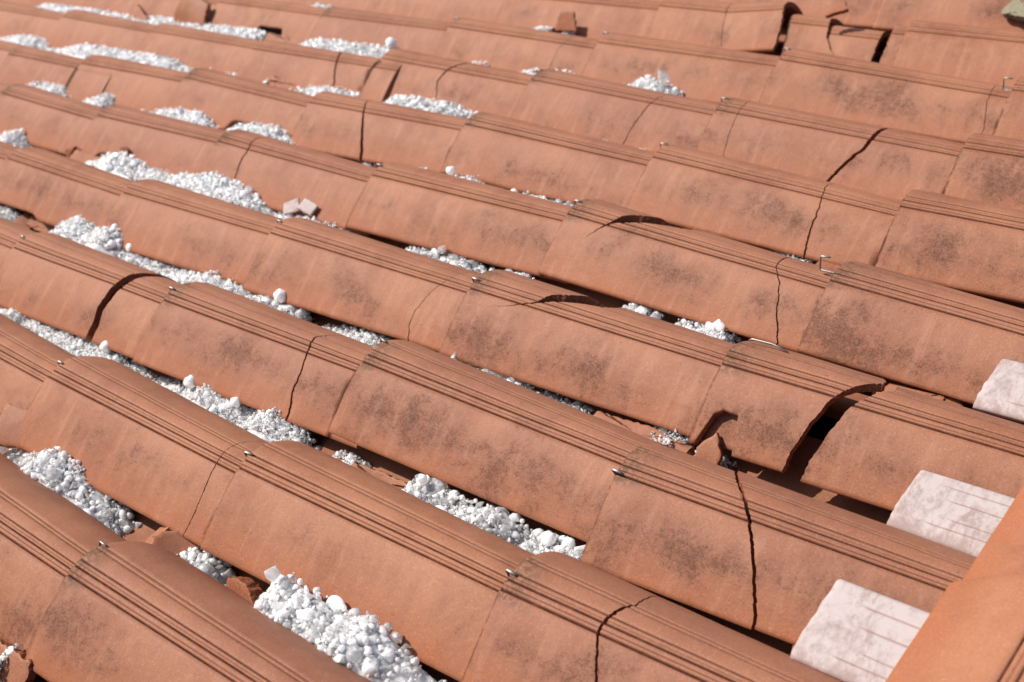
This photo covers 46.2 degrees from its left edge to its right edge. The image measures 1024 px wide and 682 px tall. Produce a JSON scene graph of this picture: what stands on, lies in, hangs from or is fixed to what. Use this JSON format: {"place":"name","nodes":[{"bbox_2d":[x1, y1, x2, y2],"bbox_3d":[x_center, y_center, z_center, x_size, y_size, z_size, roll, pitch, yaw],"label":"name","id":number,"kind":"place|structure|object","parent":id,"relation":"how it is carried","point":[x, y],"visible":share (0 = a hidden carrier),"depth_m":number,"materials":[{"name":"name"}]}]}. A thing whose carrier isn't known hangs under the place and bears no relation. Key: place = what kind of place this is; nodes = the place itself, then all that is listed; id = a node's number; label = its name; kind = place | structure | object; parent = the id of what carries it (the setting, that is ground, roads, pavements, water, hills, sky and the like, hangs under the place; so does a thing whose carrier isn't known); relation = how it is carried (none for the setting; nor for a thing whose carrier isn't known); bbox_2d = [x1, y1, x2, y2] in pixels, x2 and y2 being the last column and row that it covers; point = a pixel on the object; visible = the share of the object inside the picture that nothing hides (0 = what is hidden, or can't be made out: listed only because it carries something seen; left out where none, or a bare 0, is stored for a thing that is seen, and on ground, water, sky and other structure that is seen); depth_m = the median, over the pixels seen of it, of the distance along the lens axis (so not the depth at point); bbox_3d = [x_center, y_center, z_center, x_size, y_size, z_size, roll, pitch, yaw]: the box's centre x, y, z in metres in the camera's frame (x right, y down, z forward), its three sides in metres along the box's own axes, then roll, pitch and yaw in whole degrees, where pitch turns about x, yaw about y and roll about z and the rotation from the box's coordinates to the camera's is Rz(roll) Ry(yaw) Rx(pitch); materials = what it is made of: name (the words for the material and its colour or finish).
{"place":"outdoors","nodes":[
{"label":"outdoors","id":0,"kind":"place"},
{"bbox_2d":[103,28,880,567],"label":"roof deck","id":1,"kind":"structure","parent":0,"point":[823,426],"depth_m":1.57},
{"bbox_2d":[3,446,446,681],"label":"hail heap","id":2,"kind":"object","parent":1,"relation":"on","point":[404,666],"visible":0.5,"depth_m":1.24,"materials":[{"name":"white ice"}]},
{"bbox_2d":[0,403,26,449],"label":"tile shard","id":3,"kind":"object","parent":2,"relation":"on","point":[11,420],"visible":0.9,"depth_m":1.63,"materials":[{"name":"ceramic"}]},
{"bbox_2d":[152,528,201,556],"bbox_3d":[-0.393,0.247,1.408,0.057,0.013,0.059,-17,78,-11],"label":"tile shard","id":4,"kind":"object","parent":2,"relation":"on","point":[175,542],"visible":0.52,"depth_m":1.41,"materials":[{"name":"ceramic"}]},
{"bbox_2d":[144,367,327,445],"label":"channel tile","id":5,"kind":"object","parent":1,"relation":"in","point":[321,439],"visible":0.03,"depth_m":1.60,"materials":[{"name":"ceramic"}]},
{"bbox_2d":[321,438,585,550],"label":"channel tile","id":6,"kind":"object","parent":5,"relation":"on","point":[386,465],"visible":0.06,"depth_m":1.50,"materials":[{"name":"ceramic"}]},
{"bbox_2d":[352,462,406,488],"bbox_3d":[-0.157,0.174,1.468,0.106,0.015,0.025,17,81,34],"label":"tile shard","id":7,"kind":"object","parent":6,"relation":"on","point":[391,480],"visible":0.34,"depth_m":1.46,"materials":[{"name":"ceramic"}]},
{"bbox_2d":[219,559,456,681],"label":"channel tile","id":8,"kind":"object","parent":1,"relation":"in","point":[436,675],"visible":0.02,"depth_m":1.22,"materials":[{"name":"ceramic"}]},
{"bbox_2d":[226,576,262,603],"bbox_3d":[-0.296,0.286,1.329,0.019,0.048,0.069,8,13,-44],"label":"tile shard","id":9,"kind":"object","parent":8,"relation":"on","point":[249,589],"visible":0.3,"depth_m":1.32,"materials":[{"name":"ceramic"}]},
{"bbox_2d":[538,277,772,345],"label":"channel tile","id":10,"kind":"object","parent":1,"relation":"in","point":[607,301],"visible":0.02,"depth_m":1.76,"materials":[{"name":"ceramic"}]},
{"bbox_2d":[823,364,1023,424],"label":"channel tile","id":11,"kind":"object","parent":10,"relation":"on","point":[838,409],"visible":0.05,"depth_m":1.46,"materials":[{"name":"ceramic"}]},
{"bbox_2d":[691,435,891,532],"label":"channel tile","id":12,"kind":"object","parent":1,"relation":"in","point":[802,456],"visible":0.07,"depth_m":1.37,"materials":[{"name":"ceramic"}]},
{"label":"channel tile","id":13,"kind":"object","parent":1,"relation":"in","visible":0},
{"bbox_2d":[346,162,623,283],"bbox_3d":[-0.049,-0.212,1.943,0.465,0.081,0.198,17,41,37],"label":"clay tile","id":14,"kind":"object","parent":13,"relation":"on","point":[462,217],"visible":0.91,"depth_m":1.92,"materials":[{"name":"ceramic"}]},
{"bbox_2d":[538,199,835,363],"bbox_3d":[0.277,-0.108,1.689,0.486,0.081,0.198,21,43,39],"label":"clay tile","id":15,"kind":"object","parent":14,"relation":"on","point":[664,266],"visible":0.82,"depth_m":1.67,"materials":[{"name":"ceramic"}]},
{"bbox_2d":[797,261,1023,404],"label":"clay tile","id":16,"kind":"object","parent":15,"relation":"on","point":[955,344],"visible":0.98,"depth_m":1.45,"materials":[{"name":"ceramic"}]},
{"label":"channel tile","id":17,"kind":"object","parent":1,"relation":"in","visible":0},
{"bbox_2d":[25,79,812,280],"bbox_3d":[-0.557,-0.393,2.476,2.562,0.102,0.123,17,41,37],"label":"hail heap","id":18,"kind":"object","parent":17,"relation":"on","point":[102,100],"visible":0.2,"depth_m":2.57,"materials":[{"name":"white ice"}]},
{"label":"clay tile","id":19,"kind":"object","parent":17,"relation":"on","visible":0},
{"bbox_2d":[0,82,9,92],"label":"clay tile","id":20,"kind":"object","parent":19,"relation":"on","point":[3,86],"visible":0.12,"depth_m":2.86,"materials":[{"name":"ceramic"}]},
{"bbox_2d":[0,84,102,154],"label":"clay tile","id":21,"kind":"object","parent":20,"relation":"on","point":[51,121],"visible":0.67,"depth_m":2.67,"materials":[{"name":"ceramic"}]},
{"bbox_2d":[78,105,225,174],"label":"clay tile","id":22,"kind":"object","parent":21,"relation":"on","point":[174,146],"visible":0.68,"depth_m":2.44,"materials":[{"name":"ceramic"}]},
{"bbox_2d":[200,129,376,236],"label":"clay tile","id":23,"kind":"object","parent":22,"relation":"on","point":[276,174],"visible":0.81,"depth_m":2.17,"materials":[{"name":"ceramic"}]},
{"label":"channel tile","id":24,"kind":"object","parent":1,"relation":"in","visible":0},
{"bbox_2d":[876,189,1023,303],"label":"clay tile","id":25,"kind":"object","parent":24,"relation":"on","point":[966,245],"visible":0.99,"depth_m":1.60,"materials":[{"name":"ceramic"}]},
{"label":"channel tile","id":26,"kind":"object","parent":1,"relation":"in","visible":0},
{"bbox_2d":[290,91,467,175],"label":"clay tile","id":27,"kind":"object","parent":26,"relation":"on","point":[343,126],"visible":0.85,"depth_m":2.29,"materials":[{"name":"ceramic"}]},
{"bbox_2d":[441,112,654,207],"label":"clay tile","id":28,"kind":"object","parent":27,"relation":"on","point":[509,153],"visible":0.74,"depth_m":2.06,"materials":[{"name":"ceramic"}]},
{"bbox_2d":[627,144,901,265],"bbox_3d":[0.414,-0.215,1.818,0.470,0.081,0.198,21,43,38],"label":"clay tile","id":29,"kind":"object","parent":28,"relation":"on","point":[780,211],"visible":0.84,"depth_m":1.79,"materials":[{"name":"ceramic"}]},
{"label":"channel tile","id":30,"kind":"object","parent":1,"relation":"in","visible":0},
{"bbox_2d":[0,40,24,64],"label":"clay tile","id":31,"kind":"object","parent":30,"relation":"on","point":[6,47],"visible":0.23,"depth_m":3.18,"materials":[{"name":"ceramic"}]},
{"bbox_2d":[0,46,112,100],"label":"clay tile","id":32,"kind":"object","parent":31,"relation":"on","point":[24,65],"visible":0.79,"depth_m":2.97,"materials":[{"name":"ceramic"}]},
{"bbox_2d":[77,54,187,111],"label":"clay tile","id":33,"kind":"object","parent":32,"relation":"on","point":[139,86],"visible":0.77,"depth_m":2.77,"materials":[{"name":"ceramic"}]},
{"bbox_2d":[167,68,312,137],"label":"clay tile","id":34,"kind":"object","parent":33,"relation":"on","point":[224,101],"visible":0.69,"depth_m":2.56,"materials":[{"name":"ceramic"}]},
{"bbox_2d":[0,33,645,149],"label":"hail heap","id":35,"kind":"object","parent":30,"relation":"on","point":[86,50],"visible":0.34,"depth_m":2.94,"materials":[{"name":"white ice"}]},
{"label":"channel tile","id":36,"kind":"object","parent":1,"relation":"in","visible":0},
{"bbox_2d":[944,133,1023,209],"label":"clay tile","id":37,"kind":"object","parent":36,"relation":"on","point":[989,169],"visible":0.93,"depth_m":1.75,"materials":[{"name":"ceramic"}]},
{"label":"channel tile","id":38,"kind":"object","parent":1,"relation":"in","visible":0},
{"bbox_2d":[0,1,64,41],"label":"clay tile","id":39,"kind":"object","parent":38,"relation":"on","point":[16,19],"visible":0.6,"depth_m":3.44,"materials":[{"name":"ceramic"}]},
{"bbox_2d":[47,9,155,51],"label":"clay tile","id":40,"kind":"object","parent":39,"relation":"on","point":[74,27],"visible":0.69,"depth_m":3.23,"materials":[{"name":"ceramic"}]},
{"bbox_2d":[35,2,682,95],"bbox_3d":[-0.569,-0.710,2.960,2.345,0.086,0.120,17,41,37],"label":"hail heap","id":41,"kind":"object","parent":38,"relation":"on","point":[379,51],"visible":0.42,"depth_m":2.88,"materials":[{"name":"white ice"}]},
{"bbox_2d":[174,0,210,25],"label":"tile shard","id":42,"kind":"object","parent":41,"relation":"on","point":[192,11],"visible":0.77,"depth_m":3.19,"materials":[{"name":"ceramic"}]},
{"bbox_2d":[138,23,260,73],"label":"clay tile","id":43,"kind":"object","parent":41,"relation":"on","point":[189,47],"visible":0.61,"depth_m":2.93,"materials":[{"name":"ceramic"}]},
{"bbox_2d":[237,40,401,101],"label":"clay tile","id":44,"kind":"object","parent":43,"relation":"on","point":[365,77],"visible":0.85,"depth_m":2.65,"materials":[{"name":"ceramic"}]},
{"bbox_2d":[380,49,533,117],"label":"clay tile","id":45,"kind":"object","parent":44,"relation":"on","point":[474,87],"visible":0.69,"depth_m":2.44,"materials":[{"name":"ceramic"}]},
{"bbox_2d":[511,69,718,151],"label":"clay tile","id":46,"kind":"object","parent":45,"relation":"on","point":[638,117],"visible":0.71,"depth_m":2.19,"materials":[{"name":"ceramic"}]},
{"bbox_2d":[696,97,963,200],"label":"clay tile","id":47,"kind":"object","parent":46,"relation":"on","point":[895,164],"visible":0.81,"depth_m":1.92,"materials":[{"name":"ceramic"}]},
{"label":"channel tile","id":48,"kind":"object","parent":1,"relation":"in","visible":0},
{"bbox_2d":[993,76,1023,139],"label":"clay tile","id":49,"kind":"object","parent":48,"relation":"on","point":[1010,123],"visible":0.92,"depth_m":1.92,"materials":[{"name":"ceramic"}]},
{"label":"channel tile","id":50,"kind":"object","parent":1,"relation":"in","visible":0},
{"bbox_2d":[207,0,326,40],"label":"clay tile","id":51,"kind":"object","parent":50,"relation":"on","point":[296,21],"visible":0.61,"depth_m":3.07,"materials":[{"name":"ceramic"}]},
{"bbox_2d":[308,7,450,54],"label":"clay tile","id":52,"kind":"object","parent":51,"relation":"on","point":[421,35],"visible":0.69,"depth_m":2.82,"materials":[{"name":"ceramic"}]},
{"bbox_2d":[434,18,598,74],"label":"clay tile","id":53,"kind":"object","parent":52,"relation":"on","point":[507,47],"visible":0.73,"depth_m":2.57,"materials":[{"name":"ceramic"}]},
{"bbox_2d":[582,32,780,103],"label":"clay tile","id":54,"kind":"object","parent":53,"relation":"on","point":[705,73],"visible":0.8,"depth_m":2.31,"materials":[{"name":"ceramic"}]},
{"bbox_2d":[758,48,1012,143],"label":"clay tile","id":55,"kind":"object","parent":54,"relation":"on","point":[944,107],"visible":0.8,"depth_m":2.07,"materials":[{"name":"ceramic"}]},
{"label":"channel tile","id":56,"kind":"object","parent":1,"relation":"in","visible":0},
{"bbox_2d":[117,0,219,21],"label":"clay tile","id":57,"kind":"object","parent":56,"relation":"on","point":[164,8],"visible":0.32,"depth_m":3.35,"materials":[{"name":"ceramic"}]},
{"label":"channel tile","id":58,"kind":"object","parent":1,"relation":"in","visible":0},
{"bbox_2d":[39,0,122,11],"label":"clay tile","id":59,"kind":"object","parent":58,"relation":"on","point":[110,5],"visible":0.33,"depth_m":3.54,"materials":[{"name":"ceramic"}]},
{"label":"channel tile","id":60,"kind":"object","parent":1,"relation":"in","visible":0},
{"bbox_2d":[495,0,661,39],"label":"clay tile","id":61,"kind":"object","parent":60,"relation":"on","point":[595,19],"visible":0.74,"depth_m":2.68,"materials":[{"name":"ceramic"}]},
{"bbox_2d":[776,26,861,48],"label":"channel tile","id":62,"kind":"object","parent":60,"relation":"on","point":[782,37],"visible":0.02,"depth_m":2.59,"materials":[{"name":"ceramic"}]},
{"bbox_2d":[645,0,907,64],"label":"clay tile","id":63,"kind":"object","parent":62,"relation":"on","point":[752,27],"visible":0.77,"depth_m":2.42,"materials":[{"name":"ceramic"}]},
{"bbox_2d":[892,20,1023,86],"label":"clay tile","id":64,"kind":"object","parent":63,"relation":"on","point":[990,55],"visible":0.88,"depth_m":2.15,"materials":[{"name":"ceramic"}]},
{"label":"channel tile","id":65,"kind":"object","parent":1,"relation":"in","visible":0},
{"bbox_2d":[273,0,374,10],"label":"clay tile","id":66,"kind":"object","parent":65,"relation":"on","point":[365,5],"visible":0.32,"depth_m":3.15,"materials":[{"name":"ceramic"}]},
{"bbox_2d":[370,0,504,22],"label":"clay tile","id":67,"kind":"object","parent":66,"relation":"on","point":[451,10],"visible":0.5,"depth_m":2.93,"materials":[{"name":"ceramic"}]},
{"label":"channel tile","id":68,"kind":"object","parent":1,"relation":"in","visible":0},
{"bbox_2d":[708,0,881,28],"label":"clay tile","id":69,"kind":"object","parent":68,"relation":"on","point":[862,14],"visible":0.29,"depth_m":2.50,"materials":[{"name":"ceramic"}]},
{"bbox_2d":[872,0,1023,30],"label":"clay tile","id":70,"kind":"object","parent":69,"relation":"on","point":[891,15],"visible":0.65,"depth_m":2.37,"materials":[{"name":"ceramic"}]},
{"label":"channel tile","id":71,"kind":"object","parent":1,"relation":"in","visible":0},
{"bbox_2d":[0,204,740,476],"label":"hail heap","id":72,"kind":"object","parent":71,"relation":"on","point":[107,240],"visible":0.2,"depth_m":2.01,"materials":[{"name":"white ice"}]},
{"bbox_2d":[308,311,438,352],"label":"channel tile","id":73,"kind":"object","parent":72,"relation":"on","point":[322,320],"depth_m":1.85,"materials":[{"name":"ceramic"}]},
{"bbox_2d":[530,385,684,437],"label":"channel tile","id":74,"kind":"object","parent":73,"relation":"on","point":[596,409],"visible":0.02,"depth_m":1.54,"materials":[{"name":"ceramic"}]},
{"bbox_2d":[593,411,695,455],"bbox_3d":[0.154,0.117,1.450,0.146,0.018,0.032,17,59,37],"label":"tile shard","id":75,"kind":"object","parent":74,"relation":"on","point":[641,429],"visible":0.35,"depth_m":1.45,"materials":[{"name":"ceramic"}]},
{"bbox_2d":[694,432,722,465],"bbox_3d":[0.227,0.130,1.389,0.038,0.052,0.011,11,-4,31],"label":"tile shard","id":76,"kind":"object","parent":72,"relation":"on","point":[709,449],"visible":0.66,"depth_m":1.38,"materials":[{"name":"ceramic"}]},
{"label":"clay tile","id":77,"kind":"object","parent":71,"relation":"on","visible":0},
{"bbox_2d":[0,217,35,266],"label":"clay tile","id":78,"kind":"object","parent":77,"relation":"on","point":[10,234],"visible":0.18,"depth_m":2.09,"materials":[{"name":"ceramic"}]},
{"bbox_2d":[0,232,180,358],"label":"clay tile","id":79,"kind":"object","parent":78,"relation":"on","point":[62,283],"visible":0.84,"depth_m":1.90,"materials":[{"name":"ceramic"}]},
{"bbox_2d":[133,282,372,449],"bbox_3d":[-0.326,0.009,1.674,0.465,0.082,0.198,17,41,37],"label":"clay tile","id":80,"kind":"object","parent":79,"relation":"on","point":[251,353],"visible":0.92,"depth_m":1.65,"materials":[{"name":"ceramic"}]},
{"bbox_2d":[328,340,689,541],"bbox_3d":[-0.003,0.102,1.433,0.469,0.082,0.198,19,42,38],"label":"clay tile","id":81,"kind":"object","parent":80,"relation":"on","point":[533,455],"visible":0.76,"depth_m":1.41,"materials":[{"name":"ceramic"}]},
{"bbox_2d":[580,444,976,644],"bbox_3d":[0.306,0.211,1.166,0.466,0.081,0.197,16,41,36],"label":"clay tile","id":82,"kind":"object","parent":81,"relation":"on","point":[673,524],"visible":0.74,"depth_m":1.18,"materials":[{"name":"ceramic"}]},
{"bbox_2d":[887,470,1014,556],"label":"white slab","id":83,"kind":"structure","parent":82,"relation":"on","point":[954,514],"depth_m":1.19,"materials":[{"name":"stone"}]},
{"label":"channel tile","id":84,"kind":"object","parent":1,"relation":"in","visible":0},
{"bbox_2d":[0,307,582,559],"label":"hail heap","id":85,"kind":"object","parent":84,"relation":"on","point":[272,426],"visible":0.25,"depth_m":1.57,"materials":[{"name":"white ice"}]},
{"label":"clay tile","id":86,"kind":"object","parent":84,"relation":"on","visible":0},
{"bbox_2d":[0,313,76,414],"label":"clay tile","id":87,"kind":"object","parent":86,"relation":"on","point":[28,361],"visible":0.62,"depth_m":1.71,"materials":[{"name":"ceramic"}]},
{"bbox_2d":[18,356,267,545],"bbox_3d":[-0.446,0.123,1.530,0.465,0.082,0.198,18,42,38],"label":"clay tile","id":88,"kind":"object","parent":87,"relation":"on","point":[146,447],"visible":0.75,"depth_m":1.51,"materials":[{"name":"ceramic"}]},
{"bbox_2d":[200,440,534,681],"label":"clay tile","id":89,"kind":"object","parent":88,"relation":"on","point":[425,579],"visible":0.83,"depth_m":1.27,"materials":[{"name":"ceramic"}]},
{"bbox_2d":[461,551,841,681],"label":"clay tile","id":90,"kind":"object","parent":89,"relation":"on","point":[553,616],"visible":1,"depth_m":1.10,"materials":[{"name":"ceramic"}]},
{"bbox_2d":[790,579,929,681],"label":"white slab","id":91,"kind":"structure","parent":90,"relation":"on","point":[851,632],"depth_m":1.05,"materials":[{"name":"stone"}]},
{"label":"channel tile","id":92,"kind":"object","parent":1,"relation":"in","visible":0},
{"bbox_2d":[0,128,741,342],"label":"hail heap","id":93,"kind":"object","parent":92,"relation":"on","point":[216,184],"visible":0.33,"depth_m":2.21,"materials":[{"name":"white ice"}]},
{"bbox_2d":[0,141,20,205],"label":"clay tile","id":94,"kind":"object","parent":93,"relation":"on","point":[6,149],"visible":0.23,"depth_m":2.47,"materials":[{"name":"ceramic"}]},
{"bbox_2d":[0,147,132,227],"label":"clay tile","id":95,"kind":"object","parent":94,"relation":"on","point":[47,187],"visible":0.66,"depth_m":2.30,"materials":[{"name":"ceramic"}]},
{"bbox_2d":[103,179,282,284],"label":"clay tile","id":96,"kind":"object","parent":95,"relation":"on","point":[161,221],"visible":0.76,"depth_m":2.04,"materials":[{"name":"ceramic"}]},
{"bbox_2d":[242,217,479,351],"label":"clay tile","id":97,"kind":"object","parent":96,"relation":"on","point":[356,280],"visible":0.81,"depth_m":1.79,"materials":[{"name":"ceramic"}]},
{"bbox_2d":[439,269,737,450],"bbox_3d":[0.132,0.001,1.553,0.465,0.081,0.198,18,42,38],"label":"clay tile","id":98,"kind":"object","parent":97,"relation":"on","point":[595,352],"visible":0.84,"depth_m":1.53,"materials":[{"name":"ceramic"}]},
{"bbox_2d":[689,341,1023,510],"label":"clay tile","id":99,"kind":"object","parent":98,"relation":"on","point":[882,450],"visible":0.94,"depth_m":1.31,"materials":[{"name":"ceramic"}]},
{"bbox_2d":[962,486,1023,579],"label":"crown tile","id":100,"kind":"object","parent":99,"relation":"on","point":[1001,553],"visible":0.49,"depth_m":1.08,"materials":[{"name":"ceramic"}]},
{"bbox_2d":[973,359,1023,422],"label":"white slab","id":101,"kind":"structure","parent":99,"relation":"on","point":[1000,393],"depth_m":1.33,"materials":[{"name":"stone"}]},
{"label":"channel tile","id":102,"kind":"object","parent":1,"relation":"in","visible":0},
{"bbox_2d":[0,643,19,681],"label":"hail heap","id":103,"kind":"object","parent":102,"relation":"on","point":[6,653],"visible":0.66,"depth_m":1.27,"materials":[{"name":"white ice"}]},
{"bbox_2d":[0,639,35,681],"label":"tile shard","id":104,"kind":"object","parent":103,"relation":"on","point":[17,667],"visible":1,"depth_m":1.26,"materials":[{"name":"ceramic"}]},
{"bbox_2d":[624,568,794,654],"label":"channel tile","id":105,"kind":"object","parent":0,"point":[776,643],"depth_m":1.20,"materials":[{"name":"ceramic"}]},
{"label":"channel tile","id":106,"kind":"object","parent":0,"visible":0},
{"bbox_2d":[111,499,202,551],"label":"channel tile","id":107,"kind":"object","parent":106,"relation":"on","point":[146,530],"visible":0.02,"depth_m":1.49,"materials":[{"name":"ceramic"}]},
{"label":"clay tile","id":108,"kind":"object","parent":106,"relation":"on","visible":0},
{"bbox_2d":[0,453,126,653],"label":"clay tile","id":109,"kind":"object","parent":108,"relation":"on","point":[49,538],"visible":0.58,"depth_m":1.34,"materials":[{"name":"ceramic"}]},
{"bbox_2d":[25,541,371,681],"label":"clay tile","id":110,"kind":"object","parent":109,"relation":"on","point":[129,611],"visible":0.99,"depth_m":1.21,"materials":[{"name":"ceramic"}]},
{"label":"clay tile","id":111,"kind":"object","parent":110,"relation":"on","visible":0},
{"bbox_2d":[885,574,1023,681],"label":"crown tile","id":112,"kind":"object","parent":111,"relation":"on","point":[971,630],"visible":1,"depth_m":0.97,"materials":[{"name":"ceramic"}]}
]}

